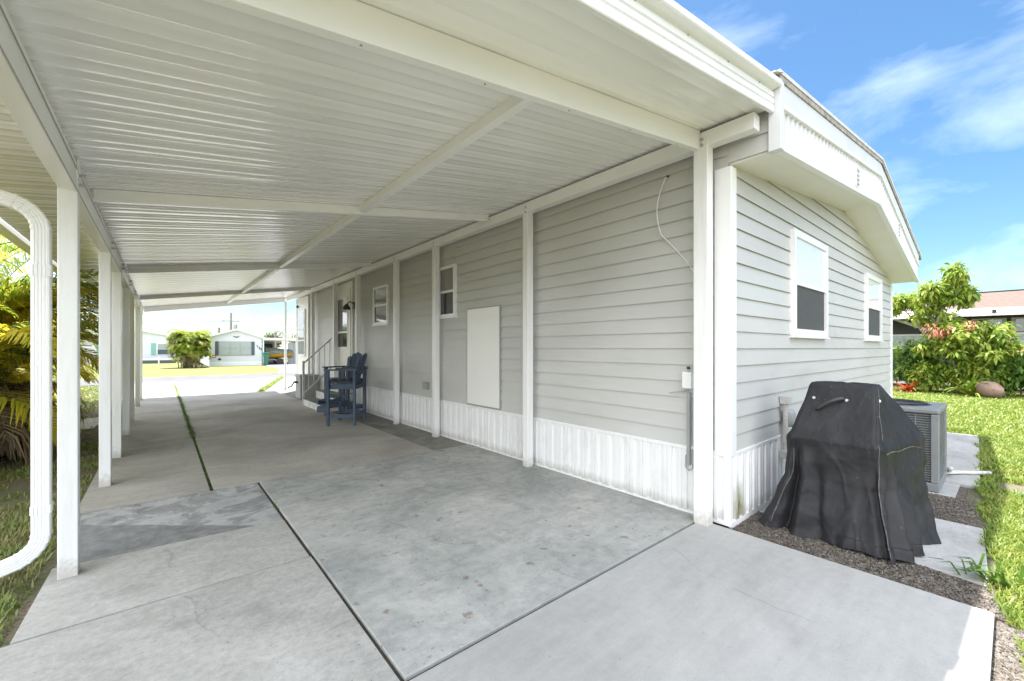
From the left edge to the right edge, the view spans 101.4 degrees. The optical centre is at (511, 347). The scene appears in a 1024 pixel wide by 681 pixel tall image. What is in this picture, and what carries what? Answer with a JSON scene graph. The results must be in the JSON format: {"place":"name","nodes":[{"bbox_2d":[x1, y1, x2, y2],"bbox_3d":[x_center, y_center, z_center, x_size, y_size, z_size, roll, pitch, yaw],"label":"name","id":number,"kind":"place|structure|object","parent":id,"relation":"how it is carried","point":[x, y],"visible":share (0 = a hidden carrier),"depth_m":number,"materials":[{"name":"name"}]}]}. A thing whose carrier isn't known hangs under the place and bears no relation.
{"place":"outdoors","nodes":[
{"label":"outdoors","id":0,"kind":"place"},
{"bbox_2d":[0,439,98,643],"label":"grass","id":1,"kind":"structure","parent":0,"point":[5,544],"depth_m":3.22,"materials":[{"name":"green plant"}]},
{"bbox_2d":[4,385,98,451],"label":"grass","id":2,"kind":"structure","parent":0,"point":[92,395],"depth_m":11.73,"materials":[{"name":"green plant"}]},
{"bbox_2d":[80,417,98,429],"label":"path","id":3,"kind":"structure","parent":0,"point":[89,426],"depth_m":7.99,"materials":[{"name":"concrete"}]},
{"bbox_2d":[140,382,177,401],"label":"driveway","id":4,"kind":"structure","parent":0,"point":[158,391],"depth_m":13.69,"materials":[{"name":"concrete"}]},
{"bbox_2d":[80,372,295,385],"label":"road","id":5,"kind":"structure","parent":0,"point":[199,378],"depth_m":20.29,"materials":[{"name":"grey asphalt"}]},
{"bbox_2d":[193,439,213,490],"bbox_3d":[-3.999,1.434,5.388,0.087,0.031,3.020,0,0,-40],"label":"moss","id":6,"kind":"object","parent":0,"point":[203,465],"visible":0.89,"depth_m":5.04,"materials":[{"name":"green plant"}]},
{"bbox_2d":[176,396,196,439],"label":"weeds","id":7,"kind":"object","parent":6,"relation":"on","point":[189,427],"visible":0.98,"depth_m":8.24,"materials":[{"name":"green plant"}]},
{"bbox_2d":[174,378,275,395],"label":"driveway","id":8,"kind":"structure","parent":0,"point":[194,388],"depth_m":15.45,"materials":[{"name":"concrete"}]},
{"bbox_2d":[173,383,180,396],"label":"weeds","id":9,"kind":"object","parent":8,"relation":"on","point":[177,391],"visible":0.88,"depth_m":13.91,"materials":[{"name":"green plant"}]},
{"bbox_2d":[257,376,283,391],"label":"weeds","id":10,"kind":"object","parent":8,"relation":"on","point":[269,385],"visible":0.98,"depth_m":15.57,"materials":[{"name":"green plant"}]},
{"bbox_2d":[265,364,295,372],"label":"driveway","id":11,"kind":"structure","parent":0,"point":[291,368],"depth_m":30.38,"materials":[{"name":"concrete"}]},
{"bbox_2d":[263,353,268,364],"bbox_3d":[-20.329,0.930,34.659,0.420,1.060,0.540,0,0,-40],"label":"green bin","id":12,"kind":"object","parent":11,"relation":"on","point":[266,357],"visible":0.89,"depth_m":34.50,"materials":[{"name":"plastic"}]},
{"bbox_2d":[266,377,295,390],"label":"driveway","id":13,"kind":"structure","parent":0,"point":[278,386],"depth_m":15.88,"materials":[{"name":"concrete"}]},
{"bbox_2d":[0,358,1023,680],"bbox_3d":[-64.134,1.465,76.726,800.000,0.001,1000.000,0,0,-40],"label":"ground","id":14,"kind":"structure","parent":0,"point":[22,486],"depth_m":3.94,"materials":[{"name":"green plant"}]},
{"bbox_2d":[0,447,23,470],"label":"leaf litter","id":15,"kind":"object","parent":14,"relation":"on","point":[5,458],"visible":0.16,"depth_m":5.45,"materials":[{"name":"plant"}]},
{"bbox_2d":[0,305,23,397],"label":"areca palm","id":16,"kind":"object","parent":14,"relation":"on","point":[1,308],"visible":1,"depth_m":5.00,"materials":[{"name":"plant"}]},
{"bbox_2d":[0,234,98,466],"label":"areca palm","id":17,"kind":"object","parent":14,"relation":"on","point":[15,402],"visible":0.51,"depth_m":5.63,"materials":[{"name":"plant"}]},
{"bbox_2d":[1,322,98,399],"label":"areca palm","id":18,"kind":"object","parent":14,"relation":"on","point":[55,370],"visible":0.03,"depth_m":8.77,"materials":[{"name":"plant"}]},
{"bbox_2d":[80,410,98,440],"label":"leaf litter","id":19,"kind":"object","parent":14,"relation":"on","point":[92,424],"visible":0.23,"depth_m":7.71,"materials":[{"name":"brown plant"}]},
{"bbox_2d":[80,421,209,517],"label":"patio slab","id":20,"kind":"structure","parent":14,"relation":"on","point":[157,461],"depth_m":4.81,"materials":[{"name":"grey concrete"}]},
{"bbox_2d":[130,399,184,425],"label":"patio slab","id":21,"kind":"structure","parent":14,"relation":"on","point":[156,412],"depth_m":9.19,"materials":[{"name":"grey concrete"}]},
{"bbox_2d":[10,520,308,644],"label":"patio slab","id":22,"kind":"structure","parent":14,"relation":"on","point":[96,589],"depth_m":2.64,"materials":[{"name":"concrete"}]},
{"bbox_2d":[52,363,279,380],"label":"grass","id":23,"kind":"structure","parent":14,"relation":"on","point":[163,370],"depth_m":26.75,"materials":[{"name":"green plant"}]},
{"bbox_2d":[54,330,182,363],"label":"pale teal house","id":24,"kind":"structure","parent":23,"relation":"on","point":[155,351],"depth_m":39.34,"materials":[{"name":"white siding"},{"name":"white painted metal"},{"name":"glass"}]},
{"bbox_2d":[157,343,168,354],"bbox_3d":[-33.230,0.135,39.950,0.950,1.130,0.068,0,0,-40],"label":"window","id":25,"kind":"structure","parent":24,"relation":"in","point":[161,350],"depth_m":39.88,"materials":[{"name":"white glass"}]},
{"bbox_2d":[200,329,263,365],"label":"white house","id":26,"kind":"structure","parent":23,"relation":"on","point":[235,347],"depth_m":33.65,"materials":[{"name":"white paint"}]},
{"bbox_2d":[219,341,250,355],"bbox_3d":[-22.155,0.060,33.568,2.180,1.120,0.068,0,0,-40],"label":"window","id":27,"kind":"structure","parent":26,"relation":"in","point":[226,348],"depth_m":33.50,"materials":[{"name":"grey glass"}]},
{"bbox_2d":[55,483,282,567],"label":"patio slab","id":28,"kind":"structure","parent":14,"relation":"on","point":[119,530],"depth_m":3.46,"materials":[{"name":"concrete"}]},
{"bbox_2d":[165,328,213,367],"bbox_3d":[-23.421,0.188,30.444,2.934,3.114,3.050,0,0,-40],"label":"bush","id":29,"kind":"object","parent":14,"relation":"on","point":[189,349],"visible":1,"depth_m":29.87,"materials":[{"name":"plant"}]},
{"bbox_2d":[0,556,399,680],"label":"patio slab","id":30,"kind":"structure","parent":14,"relation":"on","point":[296,620],"depth_m":2.03,"materials":[{"name":"concrete"}]},
{"bbox_2d":[222,313,239,329],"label":"utility pole","id":31,"kind":"object","parent":14,"relation":"on","point":[234,326],"visible":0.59,"depth_m":50.06,"materials":[{"name":"grey paint"}]},
{"bbox_2d":[264,330,288,347],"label":"broadleaf tree","id":32,"kind":"object","parent":14,"relation":"on","point":[269,335],"visible":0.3,"depth_m":73.72,"materials":[{"name":"green plant"}]},
{"bbox_2d":[264,347,293,363],"bbox_3d":[-20.618,0.693,36.985,2.400,1.526,1.678,0,0,-40],"label":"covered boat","id":33,"kind":"object","parent":14,"relation":"on","point":[277,354],"visible":0.83,"depth_m":36.43,"materials":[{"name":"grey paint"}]},
{"bbox_2d":[262,338,295,362],"bbox_3d":[-21.120,0.325,39.237,5.080,2.290,7.700,0,0,-40],"label":"carport","id":34,"kind":"object","parent":14,"relation":"on","point":[269,344],"visible":0.26,"depth_m":36.68,"materials":[{"name":"white paint"}]},
{"bbox_2d":[264,344,272,347],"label":"window","id":35,"kind":"structure","parent":34,"relation":"in","point":[265,345],"depth_m":41.18,"materials":[{"name":"glass"}]},
{"bbox_2d":[288,342,295,363],"bbox_3d":[-18.891,0.470,38.969,3.495,2.000,0.070,0,0,-40],"label":"white fence","id":36,"kind":"object","parent":14,"relation":"on","point":[291,346],"visible":0.14,"depth_m":38.08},
{"bbox_2d":[180,391,433,489],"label":"patio slab","id":37,"kind":"structure","parent":14,"relation":"on","point":[246,438],"depth_m":6.48,"materials":[{"name":"concrete"}]},
{"bbox_2d":[302,338,331,403],"bbox_3d":[-5.037,0.584,10.844,0.722,1.672,0.050,0,0,-40],"label":"handrail","id":38,"kind":"object","parent":37,"relation":"on","point":[303,375],"visible":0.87,"depth_m":10.70,"materials":[{"name":"grey metal"}]},
{"bbox_2d":[317,353,367,425],"bbox_3d":[-3.147,0.758,7.912,0.788,1.323,0.720,0,0,-3],"label":"bar chair","id":39,"kind":"object","parent":37,"relation":"on","point":[355,383],"visible":1,"depth_m":7.68,"materials":[{"name":"blue wood"}]},
{"bbox_2d":[278,390,337,413],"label":"patio slab","id":40,"kind":"structure","parent":14,"relation":"on","point":[291,393],"depth_m":13.02,"materials":[{"name":"concrete"}]},
{"bbox_2d":[288,374,318,398],"bbox_3d":[-5.910,1.090,11.841,0.701,0.660,0.590,0,0,-40],"label":"hose reel box","id":41,"kind":"object","parent":40,"relation":"on","point":[311,391],"visible":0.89,"depth_m":11.71,"materials":[{"name":"grey plastic"}]},
{"bbox_2d":[303,383,352,411],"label":"steps","id":42,"kind":"structure","parent":40,"relation":"on","point":[312,403],"depth_m":9.92,"materials":[{"name":"grey concrete"}]},
{"bbox_2d":[258,484,402,680],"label":"soil","id":43,"kind":"structure","parent":14,"relation":"on","point":[395,671],"depth_m":2.41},
{"bbox_2d":[0,0,781,579],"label":"carport","id":44,"kind":"object","parent":14,"relation":"on","point":[170,154],"visible":1,"depth_m":2.62,"materials":[{"name":"white paint"}]},
{"bbox_2d":[337,412,467,449],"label":"patio slab","id":45,"kind":"structure","parent":14,"relation":"on","point":[409,433],"depth_m":6.96,"materials":[{"name":"concrete"}]},
{"bbox_2d":[318,352,367,415],"bbox_3d":[-3.530,0.758,8.827,0.720,1.323,0.788,0,0,24],"label":"bar chair","id":46,"kind":"object","parent":45,"relation":"on","point":[352,361],"visible":0.54,"depth_m":8.75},
{"bbox_2d":[260,444,693,680],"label":"patio slab","id":47,"kind":"structure","parent":14,"relation":"on","point":[456,524],"depth_m":3.14,"materials":[{"name":"concrete"}]},
{"bbox_2d":[296,69,921,528],"bbox_3d":[0.026,-0.509,10.852,7.540,3.918,14.480,0,0,-40],"label":"mobile home","id":48,"kind":"object","parent":14,"relation":"on","point":[816,255],"visible":0.73,"depth_m":4.42,"materials":[{"name":"plastic"}]},
{"bbox_2d":[298,309,305,355],"bbox_3d":[-6.708,-0.465,13.357,0.039,1.470,0.860,0,0,-40],"label":"window","id":49,"kind":"structure","parent":48,"relation":"in","point":[301,313],"depth_m":13.20,"materials":[{"name":"white glass"}]},
{"bbox_2d":[337,287,350,376],"bbox_3d":[-4.220,-0.360,10.412,0.028,2.160,1.170,0,0,-40],"label":"door","id":50,"kind":"structure","parent":48,"relation":"in","point":[343,296],"depth_m":10.31,"materials":[{"name":"paint"}]},
{"bbox_2d":[372,284,389,325],"bbox_3d":[-2.708,-0.864,8.645,0.066,0.812,0.780,0,0,-40],"label":"window","id":51,"kind":"structure","parent":48,"relation":"in","point":[381,298],"depth_m":8.63,"materials":[{"name":"white glass"}]},
{"bbox_2d":[439,264,456,318],"bbox_3d":[-1.028,-0.877,6.635,0.066,0.827,0.540,0,0,-40],"label":"window","id":52,"kind":"structure","parent":48,"relation":"in","point":[447,274],"depth_m":6.61,"materials":[{"name":"white glass"}]},
{"bbox_2d":[656,177,693,272],"bbox_3d":[1.450,-1.067,3.691,0.364,0.940,0.031,0,0,44],"label":"cable","id":53,"kind":"object","parent":48,"relation":"hanging from","point":[660,230],"visible":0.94,"depth_m":3.77,"materials":[{"name":"grey plastic"}]},
{"bbox_2d":[789,228,829,338],"bbox_3d":[3.306,-0.656,4.636,1.240,1.107,0.066,0,0,-40],"label":"window","id":54,"kind":"structure","parent":48,"relation":"in","point":[808,256],"depth_m":4.58,"materials":[{"name":"white glass"}]},
{"bbox_2d":[863,272,883,341],"bbox_3d":[5.807,-0.622,6.727,1.160,1.037,0.066,0,0,-40],"label":"window","id":55,"kind":"structure","parent":48,"relation":"in","point":[872,285],"depth_m":6.67,"materials":[{"name":"white glass"}]},
{"bbox_2d":[410,523,994,680],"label":"patio slab","id":56,"kind":"structure","parent":14,"relation":"on","point":[699,602],"depth_m":2.13,"materials":[{"name":"concrete"}]},
{"bbox_2d":[728,486,1006,622],"bbox_3d":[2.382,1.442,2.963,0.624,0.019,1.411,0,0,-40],"label":"mulch","id":57,"kind":"object","parent":14,"relation":"on","point":[951,585],"visible":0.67,"depth_m":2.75,"materials":[{"name":"gravel"}]},
{"bbox_2d":[928,493,981,527],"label":"mulch","id":58,"kind":"object","parent":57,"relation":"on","point":[969,512],"visible":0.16,"depth_m":3.71,"materials":[{"name":"gravel"}]},
{"bbox_2d":[923,553,1023,588],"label":"grass tuft","id":59,"kind":"object","parent":57,"relation":"in","point":[993,577],"visible":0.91,"depth_m":2.58,"materials":[{"name":"green plant"}]},
{"bbox_2d":[759,506,988,586],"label":"walkway","id":60,"kind":"structure","parent":14,"relation":"on","point":[958,540],"depth_m":2.98,"materials":[{"name":"concrete"}]},
{"bbox_2d":[759,381,941,562],"bbox_3d":[2.651,0.856,3.324,0.938,1.167,1.025,0,0,-40],"label":"covered grill","id":61,"kind":"object","parent":60,"relation":"on","point":[853,477],"visible":1,"depth_m":3.11,"materials":[{"name":"black fabric"}]},
{"bbox_2d":[894,380,929,391],"bbox_3d":[12.714,1.250,13.465,1.247,0.494,1.144,0,0,-40],"label":"bromeliad","id":62,"kind":"object","parent":14,"relation":"on","point":[907,388],"visible":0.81,"depth_m":13.33,"materials":[{"name":"orange plant"}]},
{"bbox_2d":[893,339,954,383],"bbox_3d":[13.471,0.609,13.947,1.376,1.826,1.908,0,0,-40],"label":"leafy shrub","id":63,"kind":"object","parent":14,"relation":"on","point":[899,370],"visible":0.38,"depth_m":13.91,"materials":[{"name":"green plant"}]},
{"bbox_2d":[893,260,982,391],"bbox_3d":[13.613,-0.637,13.681,1.629,4.317,2.438,0,0,-26],"label":"tree","id":64,"kind":"object","parent":14,"relation":"on","point":[955,289],"visible":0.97,"depth_m":13.32,"materials":[{"name":"green plant"}]},
{"bbox_2d":[928,482,959,497],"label":"walkway","id":65,"kind":"structure","parent":14,"relation":"on","point":[950,490],"depth_m":4.22,"materials":[{"name":"concrete"}]},
{"bbox_2d":[893,398,947,492],"bbox_3d":[4.255,1.010,4.671,0.770,0.843,0.780,0,0,-40],"label":"air conditioner","id":66,"kind":"object","parent":65,"relation":"on","point":[929,419],"visible":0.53,"depth_m":4.22,"materials":[{"name":"grey paint"}]},
{"bbox_2d":[893,386,1023,438],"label":"grass","id":67,"kind":"structure","parent":14,"relation":"on","point":[1004,414],"depth_m":9.36,"materials":[{"name":"green plant"}]},
{"bbox_2d":[976,381,1003,398],"bbox_3d":[13.541,1.199,11.863,0.442,0.508,0.673,0,0,-7],"label":"boulder","id":68,"kind":"object","parent":67,"relation":"on","point":[987,389],"visible":0.96,"depth_m":11.74,"materials":[{"name":"beige stone"}]},
{"bbox_2d":[903,352,1015,391],"bbox_3d":[13.723,0.879,12.819,0.910,1.550,2.582,0,0,-40],"label":"leafy shrub","id":69,"kind":"object","parent":14,"relation":"on","point":[934,380],"visible":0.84,"depth_m":12.95,"materials":[{"name":"green plant"}]},
{"bbox_2d":[933,347,986,389],"bbox_3d":[14.669,0.540,13.297,1.126,2.037,2.728,0,0,-40],"label":"leafy shrub","id":70,"kind":"object","parent":14,"relation":"on","point":[972,353],"visible":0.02,"depth_m":13.51,"materials":[{"name":"green plant"}]},
{"bbox_2d":[945,432,979,488],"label":"walkway","id":71,"kind":"structure","parent":14,"relation":"on","point":[962,449],"depth_m":5.47,"materials":[{"name":"concrete"}]},
{"bbox_2d":[947,466,991,474],"bbox_3d":[5.067,1.366,4.719,0.629,0.132,0.180,0,0,-13],"label":"drain pipe","id":72,"kind":"object","parent":71,"relation":"on","point":[950,470],"visible":0.88,"depth_m":4.71,"materials":[{"name":"plastic"}]},
{"bbox_2d":[909,316,1023,393],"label":"leafy shrub","id":73,"kind":"object","parent":14,"relation":"on","point":[951,338],"visible":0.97,"depth_m":12.39,"materials":[{"name":"green plant"}]},
{"bbox_2d":[935,373,1016,398],"bbox_3d":[13.520,1.084,12.295,2.084,0.883,1.880,0,0,20],"label":"agave","id":74,"kind":"object","parent":14,"relation":"on","point":[970,390],"visible":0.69,"depth_m":12.21,"materials":[{"name":"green plant"}]},
{"bbox_2d":[965,427,1023,493],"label":"grass","id":75,"kind":"structure","parent":14,"relation":"on","point":[1003,456],"depth_m":5.36,"materials":[{"name":"green plant"}]},
{"bbox_2d":[975,350,1023,396],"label":"leafy shrub","id":76,"kind":"object","parent":14,"relation":"on","point":[1016,374],"visible":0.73,"depth_m":11.93,"materials":[{"name":"green plant"}]},
{"bbox_2d":[990,621,1023,680],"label":"gravel","id":77,"kind":"structure","parent":14,"relation":"on","point":[1013,662],"depth_m":1.99,"materials":[{"name":"beige gravel"}]},
{"bbox_2d":[0,0,1023,348],"label":"sky","id":78,"kind":"structure","parent":0,"point":[935,88],"materials":[{"name":"blue"}]},
{"bbox_2d":[403,523,694,680],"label":"expansion joint","id":79,"kind":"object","parent":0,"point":[518,620],"depth_m":2.15,"materials":[{"name":"grey concrete"}]},
{"bbox_2d":[893,289,1023,389],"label":"neighbour house","id":80,"kind":"structure","parent":0,"point":[1003,306],"depth_m":15.03,"materials":[{"name":"pink"}]},
{"bbox_2d":[976,319,1001,325],"bbox_3d":[16.738,-0.790,14.707,0.009,0.380,0.600,0,0,-40],"label":"window pane","id":81,"kind":"structure","parent":80,"relation":"in","point":[998,320],"depth_m":14.63,"materials":[{"name":"grey glass"}]},
{"bbox_2d":[972,318,1006,330],"bbox_3d":[16.753,-0.790,14.720,0.028,0.480,0.800,0,0,-40],"label":"window frame","id":82,"kind":"structure","parent":80,"relation":"in","point":[1003,319],"depth_m":14.62,"materials":[{"name":"grey"}]},
{"bbox_2d":[1011,317,1023,331],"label":"window frame","id":83,"kind":"structure","parent":80,"relation":"in","point":[1013,319],"depth_m":14.27,"materials":[{"name":"grey"}]},
{"bbox_2d":[1016,319,1023,329],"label":"window pane","id":84,"kind":"structure","parent":80,"relation":"in","point":[1018,321],"depth_m":14.17,"materials":[{"name":"grey glass"}]},
{"bbox_2d":[972,483,1023,630],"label":"grass","id":85,"kind":"structure","parent":0,"point":[1008,538],"depth_m":3.09,"materials":[{"name":"green plant"}]},
{"bbox_2d":[1012,632,1023,680],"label":"grass","id":86,"kind":"structure","parent":0,"point":[1018,642],"depth_m":2.01,"materials":[{"name":"green plant"}]}
]}

